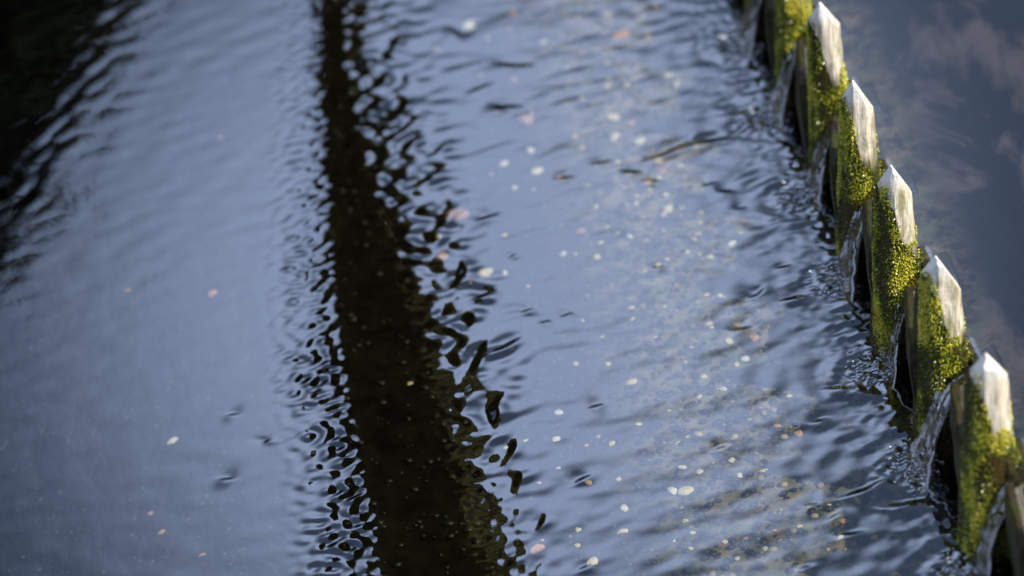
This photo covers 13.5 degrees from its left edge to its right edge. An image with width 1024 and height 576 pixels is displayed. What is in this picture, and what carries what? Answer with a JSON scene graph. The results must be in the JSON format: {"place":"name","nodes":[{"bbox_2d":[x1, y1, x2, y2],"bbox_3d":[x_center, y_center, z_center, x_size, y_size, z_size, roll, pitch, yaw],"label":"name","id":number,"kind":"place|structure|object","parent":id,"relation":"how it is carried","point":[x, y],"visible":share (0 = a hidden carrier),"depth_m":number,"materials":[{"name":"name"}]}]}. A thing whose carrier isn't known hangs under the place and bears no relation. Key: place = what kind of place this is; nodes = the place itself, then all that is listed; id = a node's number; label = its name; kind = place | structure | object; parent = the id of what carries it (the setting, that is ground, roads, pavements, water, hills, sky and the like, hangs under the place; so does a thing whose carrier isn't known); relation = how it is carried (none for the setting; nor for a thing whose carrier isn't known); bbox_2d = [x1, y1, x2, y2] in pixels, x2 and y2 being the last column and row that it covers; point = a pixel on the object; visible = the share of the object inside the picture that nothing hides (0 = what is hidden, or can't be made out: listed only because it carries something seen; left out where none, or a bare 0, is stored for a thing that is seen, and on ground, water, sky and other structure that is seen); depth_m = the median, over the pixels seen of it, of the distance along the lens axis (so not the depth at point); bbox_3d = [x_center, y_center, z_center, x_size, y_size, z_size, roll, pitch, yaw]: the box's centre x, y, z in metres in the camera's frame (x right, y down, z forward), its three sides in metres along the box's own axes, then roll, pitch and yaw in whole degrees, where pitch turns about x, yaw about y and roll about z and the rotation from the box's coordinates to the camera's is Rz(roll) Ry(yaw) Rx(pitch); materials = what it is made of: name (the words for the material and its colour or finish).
{"place":"outdoors","nodes":[
{"label":"outdoors","id":0,"kind":"place"},
{"bbox_2d":[0,0,956,575],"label":"gravel","id":1,"kind":"structure","parent":0,"point":[740,116],"depth_m":4.78,"materials":[{"name":"grey gravel"}]},
{"bbox_2d":[0,0,1023,575],"bbox_3d":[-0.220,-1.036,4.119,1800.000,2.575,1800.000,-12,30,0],"label":"water","id":2,"kind":"structure","parent":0,"point":[944,78],"depth_m":4.86,"materials":[{"name":"blue liquid"}]},
{"bbox_2d":[158,529,165,534],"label":"pebble","id":3,"kind":"object","parent":2,"relation":"on","point":[161,531],"visible":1,"depth_m":4.54,"materials":[{"name":"stone"}]},
{"bbox_2d":[167,437,177,444],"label":"pebble","id":4,"kind":"object","parent":2,"relation":"on","point":[172,440],"visible":1,"depth_m":4.69,"materials":[{"name":"white stone"}]},
{"bbox_2d":[208,290,216,296],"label":"pebble","id":5,"kind":"object","parent":2,"relation":"on","point":[212,293],"visible":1,"depth_m":4.96,"materials":[{"name":"grey stone"}]},
{"bbox_2d":[437,252,448,259],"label":"pebble","id":6,"kind":"object","parent":2,"relation":"on","point":[442,256],"visible":1,"depth_m":4.93,"materials":[{"name":"pink stone"}]},
{"bbox_2d":[444,208,468,220],"bbox_3d":[-0.064,-0.085,5.012,0.030,0.009,0.023,-3,31,16],"label":"pebble","id":7,"kind":"object","parent":2,"relation":"on","point":[457,214],"visible":1,"depth_m":5.01,"materials":[{"name":"stone"}]},
{"bbox_2d":[461,20,474,30],"bbox_3d":[-0.055,-0.328,5.420,0.016,0.010,0.018,3,33,24],"label":"pebble","id":8,"kind":"object","parent":2,"relation":"on","point":[469,25],"visible":1,"depth_m":5.42,"materials":[{"name":"white stone"}]},
{"bbox_2d":[478,268,492,277],"bbox_3d":[-0.030,-0.017,4.883,0.018,0.009,0.015,-8,34,-1],"label":"pebble","id":9,"kind":"object","parent":2,"relation":"on","point":[485,273],"visible":1,"depth_m":4.88,"materials":[{"name":"white stone"}]},
{"bbox_2d":[499,161,507,166],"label":"pebble","id":10,"kind":"object","parent":2,"relation":"on","point":[503,163],"visible":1,"depth_m":5.09,"materials":[{"name":"white stone"}]},
{"bbox_2d":[506,9,517,16],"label":"pebble","id":11,"kind":"object","parent":2,"relation":"on","point":[513,12],"visible":1,"depth_m":5.42,"materials":[{"name":"stone"}]},
{"bbox_2d":[517,114,533,125],"bbox_3d":[0.016,-0.202,5.179,0.019,0.014,0.028,-11,24,-15],"label":"pebble","id":12,"kind":"object","parent":2,"relation":"on","point":[525,120],"visible":1,"depth_m":5.17,"materials":[{"name":"stone"}]},
{"bbox_2d":[526,147,533,153],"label":"pebble","id":13,"kind":"object","parent":2,"relation":"on","point":[530,150],"visible":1,"depth_m":5.11,"materials":[{"name":"white stone"}]},
{"bbox_2d":[531,167,542,174],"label":"pebble","id":14,"kind":"object","parent":2,"relation":"on","point":[535,171],"visible":1,"depth_m":5.07,"materials":[{"name":"white stone"}]},
{"bbox_2d":[530,544,544,554],"bbox_3d":[0.026,0.265,4.386,0.012,0.009,0.018,2,25,41],"label":"pebble","id":15,"kind":"object","parent":2,"relation":"on","point":[536,549],"visible":1,"depth_m":4.38,"materials":[{"name":"pink stone"}]},
{"bbox_2d":[552,436,560,441],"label":"pebble","id":16,"kind":"object","parent":2,"relation":"on","point":[556,438],"visible":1,"depth_m":4.56,"materials":[{"name":"white stone"}]},
{"bbox_2d":[554,410,562,414],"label":"pebble","id":17,"kind":"object","parent":2,"relation":"on","point":[558,412],"visible":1,"depth_m":4.61,"materials":[{"name":"white stone"}]},
{"bbox_2d":[576,228,585,233],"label":"pebble","id":18,"kind":"object","parent":2,"relation":"on","point":[580,230],"visible":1,"depth_m":4.93,"materials":[{"name":"stone"}]},
{"bbox_2d":[586,557,597,565],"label":"pebble","id":19,"kind":"object","parent":2,"relation":"on","point":[593,560],"visible":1,"depth_m":4.34,"materials":[{"name":"white stone"}]},
{"bbox_2d":[593,254,600,259],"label":"pebble","id":20,"kind":"object","parent":2,"relation":"on","point":[596,256],"visible":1,"depth_m":4.87,"materials":[{"name":"white stone"}]},
{"bbox_2d":[609,441,614,446],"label":"pebble","id":21,"kind":"object","parent":2,"relation":"on","point":[611,443],"visible":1,"depth_m":4.53,"materials":[{"name":"white stone"}]},
{"bbox_2d":[606,114,619,120],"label":"pebble","id":22,"kind":"object","parent":2,"relation":"on","point":[613,117],"visible":1,"depth_m":5.15,"materials":[{"name":"white stone"}]},
{"bbox_2d":[610,132,619,141],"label":"pebble","id":23,"kind":"object","parent":2,"relation":"on","point":[615,136],"visible":1,"depth_m":5.10,"materials":[{"name":"white stone"}]},
{"bbox_2d":[611,29,629,39],"bbox_3d":[0.134,-0.312,5.324,0.023,0.009,0.019,-11,30,2],"label":"pebble","id":24,"kind":"object","parent":2,"relation":"on","point":[621,33],"visible":1,"depth_m":5.32,"materials":[{"name":"beige stone"}]},
{"bbox_2d":[617,528,627,534],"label":"pebble","id":25,"kind":"object","parent":2,"relation":"on","point":[622,530],"visible":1,"depth_m":4.39,"materials":[{"name":"white stone"}]},
{"bbox_2d":[619,504,628,511],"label":"pebble","id":26,"kind":"object","parent":2,"relation":"on","point":[623,507],"visible":1,"depth_m":4.42,"materials":[{"name":"white stone"}]},
{"bbox_2d":[623,82,629,87],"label":"pebble","id":27,"kind":"object","parent":2,"relation":"on","point":[626,84],"visible":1,"depth_m":5.21,"materials":[{"name":"white stone"}]},
{"bbox_2d":[625,379,636,385],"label":"pebble","id":28,"kind":"object","parent":2,"relation":"on","point":[630,382],"visible":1,"depth_m":4.62,"materials":[{"name":"white stone"}]},
{"bbox_2d":[633,137,644,145],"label":"pebble","id":29,"kind":"object","parent":2,"relation":"on","point":[639,140],"visible":1,"depth_m":5.09,"materials":[{"name":"white stone"}]},
{"bbox_2d":[643,180,651,184],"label":"pebble","id":30,"kind":"object","parent":2,"relation":"on","point":[646,182],"visible":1,"depth_m":4.99,"materials":[{"name":"pink stone"}]},
{"bbox_2d":[654,158,662,163],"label":"pebble","id":31,"kind":"object","parent":2,"relation":"on","point":[658,161],"visible":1,"depth_m":5.04,"materials":[{"name":"beige stone"}]},
{"bbox_2d":[658,167,666,173],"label":"pebble","id":32,"kind":"object","parent":2,"relation":"on","point":[662,170],"visible":1,"depth_m":5.01,"materials":[{"name":"stone"}]},
{"bbox_2d":[662,205,672,212],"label":"pebble","id":33,"kind":"object","parent":2,"relation":"on","point":[667,209],"visible":1,"depth_m":4.93,"materials":[{"name":"white stone"}]},
{"bbox_2d":[662,73,672,78],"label":"pebble","id":34,"kind":"object","parent":2,"relation":"on","point":[666,76],"visible":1,"depth_m":5.21,"materials":[{"name":"white stone"}]},
{"bbox_2d":[667,487,676,494],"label":"pebble","id":35,"kind":"object","parent":2,"relation":"on","point":[672,490],"visible":1,"depth_m":4.43,"materials":[{"name":"white stone"}]},
{"bbox_2d":[678,465,686,469],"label":"pebble","id":36,"kind":"object","parent":2,"relation":"on","point":[682,467],"visible":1,"depth_m":4.47,"materials":[{"name":"white stone"}]},
{"bbox_2d":[679,204,686,209],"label":"pebble","id":37,"kind":"object","parent":2,"relation":"on","point":[682,206],"visible":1,"depth_m":4.93,"materials":[{"name":"grey stone"}]},
{"bbox_2d":[677,486,693,495],"bbox_3d":[0.178,0.208,4.434,0.015,0.007,0.020,10,37,33],"label":"pebble","id":38,"kind":"object","parent":2,"relation":"on","point":[685,491],"visible":1,"depth_m":4.43,"materials":[{"name":"white stone"}]},
{"bbox_2d":[687,123,693,128],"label":"pebble","id":39,"kind":"object","parent":2,"relation":"on","point":[690,125],"visible":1,"depth_m":5.09,"materials":[{"name":"stone"}]},
{"bbox_2d":[695,469,702,474],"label":"pebble","id":40,"kind":"object","parent":2,"relation":"on","point":[698,471],"visible":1,"depth_m":4.45,"materials":[{"name":"white stone"}]},
{"bbox_2d":[705,254,713,258],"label":"pebble","id":41,"kind":"object","parent":2,"relation":"on","point":[709,256],"visible":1,"depth_m":4.82,"materials":[{"name":"white stone"}]},
{"bbox_2d":[719,386,726,391],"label":"pebble","id":42,"kind":"object","parent":2,"relation":"on","point":[723,389],"visible":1,"depth_m":4.59,"materials":[{"name":"white stone"}]},
{"bbox_2d":[725,338,732,344],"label":"pebble","id":43,"kind":"object","parent":2,"relation":"on","point":[729,341],"visible":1,"depth_m":4.67,"materials":[{"name":"white stone"}]},
{"bbox_2d":[727,241,735,246],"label":"pebble","id":44,"kind":"object","parent":2,"relation":"on","point":[730,243],"visible":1,"depth_m":4.84,"materials":[{"name":"white stone"}]},
{"bbox_2d":[728,457,735,462],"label":"pebble","id":45,"kind":"object","parent":2,"relation":"on","point":[731,459],"visible":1,"depth_m":4.46,"materials":[{"name":"white stone"}]},
{"bbox_2d":[721,0,744,11],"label":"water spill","id":46,"kind":"object","parent":2,"relation":"on","point":[736,5],"visible":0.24,"depth_m":5.33,"materials":[{"name":"liquid"}]},
{"bbox_2d":[737,151,744,157],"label":"pebble","id":47,"kind":"object","parent":2,"relation":"on","point":[740,154],"visible":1,"depth_m":5.01,"materials":[{"name":"grey stone"}]},
{"bbox_2d":[741,356,749,361],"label":"pebble","id":48,"kind":"object","parent":2,"relation":"on","point":[745,358],"visible":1,"depth_m":4.63,"materials":[{"name":"white stone"}]},
{"bbox_2d":[749,335,759,341],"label":"pebble","id":49,"kind":"object","parent":2,"relation":"on","point":[754,338],"visible":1,"depth_m":4.66,"materials":[{"name":"pink stone"}]},
{"bbox_2d":[744,0,772,82],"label":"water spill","id":50,"kind":"object","parent":2,"relation":"on","point":[760,70],"visible":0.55,"depth_m":5.14,"materials":[{"name":"black liquid"}]},
{"bbox_2d":[743,0,774,86],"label":"weir board","id":51,"kind":"object","parent":2,"relation":"on","point":[769,4],"visible":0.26,"depth_m":4.96,"materials":[{"name":"black wood"}]},
{"bbox_2d":[766,10,812,207],"bbox_3d":[0.348,-0.179,4.918,0.066,0.230,0.193,-12,30,0],"label":"weir board","id":52,"kind":"object","parent":2,"relation":"on","point":[801,63],"visible":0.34,"depth_m":4.85,"materials":[{"name":"black wood"}]},
{"bbox_2d":[774,0,813,152],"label":"wooden stake","id":53,"kind":"object","parent":2,"relation":"on","point":[791,18],"visible":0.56,"depth_m":4.94,"materials":[{"name":"green plant"}]},
{"bbox_2d":[794,430,802,436],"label":"pebble","id":54,"kind":"object","parent":2,"relation":"on","point":[798,433],"visible":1,"depth_m":4.48,"materials":[{"name":"stone"}]},
{"bbox_2d":[801,455,811,460],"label":"pebble","id":55,"kind":"object","parent":2,"relation":"on","point":[806,457],"visible":1,"depth_m":4.44,"materials":[{"name":"grey stone"}]},
{"bbox_2d":[799,84,838,227],"bbox_3d":[0.374,-0.086,4.751,0.064,0.230,0.192,-12,30,0],"label":"weir board","id":56,"kind":"object","parent":2,"relation":"on","point":[833,127],"visible":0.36,"depth_m":4.70,"materials":[{"name":"black wood"}]},
{"bbox_2d":[817,483,824,488],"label":"pebble","id":57,"kind":"object","parent":2,"relation":"on","point":[820,485],"visible":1,"depth_m":4.39,"materials":[{"name":"stone"}]},
{"bbox_2d":[805,2,849,231],"bbox_3d":[0.355,-0.176,4.805,0.057,0.334,0.079,-5,30,2],"label":"wooden stake","id":58,"kind":"object","parent":2,"relation":"on","point":[828,82],"visible":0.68,"depth_m":4.75,"materials":[{"name":"green plant"}]},
{"bbox_2d":[837,470,844,475],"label":"pebble","id":59,"kind":"object","parent":2,"relation":"on","point":[840,473],"visible":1,"depth_m":4.40,"materials":[{"name":"grey stone"}]},
{"bbox_2d":[839,519,848,523],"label":"pebble","id":60,"kind":"object","parent":2,"relation":"on","point":[843,521],"visible":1,"depth_m":4.33,"materials":[{"name":"brown stone"}]},
{"bbox_2d":[840,380,852,389],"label":"pebble","id":61,"kind":"object","parent":2,"relation":"on","point":[846,384],"visible":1,"depth_m":4.54,"materials":[{"name":"grey stone"}]},
{"bbox_2d":[844,424,853,431],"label":"pebble","id":62,"kind":"object","parent":2,"relation":"on","point":[849,427],"visible":1,"depth_m":4.47,"materials":[{"name":"grey stone"}]},
{"bbox_2d":[832,164,872,295],"bbox_3d":[0.398,0.007,4.584,0.064,0.230,0.194,-12,30,0],"label":"weir board","id":63,"kind":"object","parent":2,"relation":"on","point":[867,217],"visible":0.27,"depth_m":4.52,"materials":[{"name":"black wood"}]},
{"bbox_2d":[835,80,884,318],"bbox_3d":[0.374,-0.083,4.639,0.057,0.334,0.081,-3,30,1],"label":"wooden stake","id":64,"kind":"object","parent":2,"relation":"on","point":[861,172],"visible":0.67,"depth_m":4.58,"materials":[{"name":"green plant"}]},
{"bbox_2d":[852,379,871,388],"bbox_3d":[0.369,0.102,4.538,0.022,0.009,0.019,-16,30,-8],"label":"pebble","id":65,"kind":"object","parent":2,"relation":"on","point":[861,384],"visible":0.89,"depth_m":4.53,"materials":[{"name":"stone"}]},
{"bbox_2d":[868,251,916,392],"bbox_3d":[0.424,0.101,4.416,0.065,0.230,0.194,-12,30,0],"label":"weir board","id":66,"kind":"object","parent":2,"relation":"on","point":[909,293],"visible":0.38,"depth_m":4.34,"materials":[{"name":"black wood"}]},
{"bbox_2d":[869,165,922,411],"bbox_3d":[0.397,0.014,4.467,0.059,0.334,0.084,-9,29,-9],"label":"wooden stake","id":67,"kind":"object","parent":2,"relation":"on","point":[897,261],"visible":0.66,"depth_m":4.42,"materials":[{"name":"green plant"}]},
{"bbox_2d":[910,344,963,482],"bbox_3d":[0.452,0.194,4.249,0.068,0.230,0.193,-12,30,0],"label":"weir board","id":68,"kind":"object","parent":2,"relation":"on","point":[956,401],"visible":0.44,"depth_m":4.18,"materials":[{"name":"brown wood"}]},
{"bbox_2d":[913,256,971,509],"bbox_3d":[0.429,0.105,4.302,0.061,0.334,0.086,-10,30,-9],"label":"wooden stake","id":69,"kind":"object","parent":2,"relation":"on","point":[944,352],"visible":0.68,"depth_m":4.25,"materials":[{"name":"green plant"}]},
{"bbox_2d":[956,353,1021,575],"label":"wooden stake","id":70,"kind":"object","parent":2,"relation":"on","point":[990,455],"visible":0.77,"depth_m":4.08,"materials":[{"name":"green plant"}]},
{"bbox_2d":[960,443,1023,575],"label":"weir board","id":71,"kind":"object","parent":2,"relation":"on","point":[1014,509],"visible":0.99,"depth_m":4.01,"materials":[{"name":"brown wood"}]},
{"bbox_2d":[1019,550,1023,575],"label":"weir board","id":72,"kind":"object","parent":2,"relation":"on","point":[1021,554],"visible":1,"depth_m":3.95,"materials":[{"name":"brown wood"}]},
{"bbox_2d":[774,358,781,363],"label":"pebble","id":73,"kind":"object","parent":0,"point":[778,361],"visible":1,"depth_m":4.61,"materials":[{"name":"grey stone"}]},
{"bbox_2d":[810,471,816,476],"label":"pebble","id":74,"kind":"object","parent":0,"point":[813,473],"visible":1,"depth_m":4.41,"materials":[{"name":"grey stone"}]},
{"bbox_2d":[871,535,878,539],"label":"pebble","id":75,"kind":"object","parent":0,"point":[874,537],"visible":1,"depth_m":4.30,"materials":[{"name":"grey stone"}]},
{"bbox_2d":[891,572,901,575],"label":"pebble","id":76,"kind":"object","parent":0,"point":[896,574],"visible":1,"depth_m":4.23,"materials":[{"name":"grey stone"}]},
{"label":"lower pool water","id":77,"kind":"structure","parent":0,"visible":0},
{"bbox_2d":[719,0,767,68],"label":"water spill","id":78,"kind":"object","parent":77,"relation":"on","point":[745,32],"visible":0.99,"depth_m":5.11,"materials":[{"name":"white liquid"}]},
{"bbox_2d":[749,13,847,142],"bbox_3d":[0.325,-0.239,4.935,0.127,0.122,0.109,-12,30,0],"label":"water spill","id":79,"kind":"object","parent":77,"relation":"on","point":[775,110],"visible":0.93,"depth_m":4.93,"materials":[{"name":"white liquid"}]},
{"bbox_2d":[776,87,882,220],"bbox_3d":[0.348,-0.145,4.768,0.131,0.122,0.102,-12,30,0],"label":"water spill","id":80,"kind":"object","parent":77,"relation":"on","point":[814,183],"visible":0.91,"depth_m":4.77,"materials":[{"name":"white liquid"}]},
{"bbox_2d":[809,165,918,317],"bbox_3d":[0.376,-0.049,4.595,0.125,0.122,0.104,-12,30,0],"label":"water spill","id":81,"kind":"object","parent":77,"relation":"on","point":[845,273],"visible":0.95,"depth_m":4.59,"materials":[{"name":"white"}]},
{"bbox_2d":[845,251,959,402],"bbox_3d":[0.400,0.045,4.428,0.129,0.122,0.114,-12,30,0],"label":"water spill","id":82,"kind":"object","parent":77,"relation":"on","point":[888,367],"visible":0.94,"depth_m":4.42,"materials":[{"name":"white"}]},
{"bbox_2d":[889,345,1005,503],"bbox_3d":[0.429,0.134,4.267,0.127,0.122,0.107,-12,30,0],"label":"water spill","id":83,"kind":"object","parent":77,"relation":"on","point":[920,456],"visible":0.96,"depth_m":4.26,"materials":[{"name":"white"}]},
{"bbox_2d":[931,457,1023,575],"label":"water spill","id":84,"kind":"object","parent":77,"relation":"on","point":[981,564],"visible":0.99,"depth_m":4.08,"materials":[{"name":"white"}]}
]}

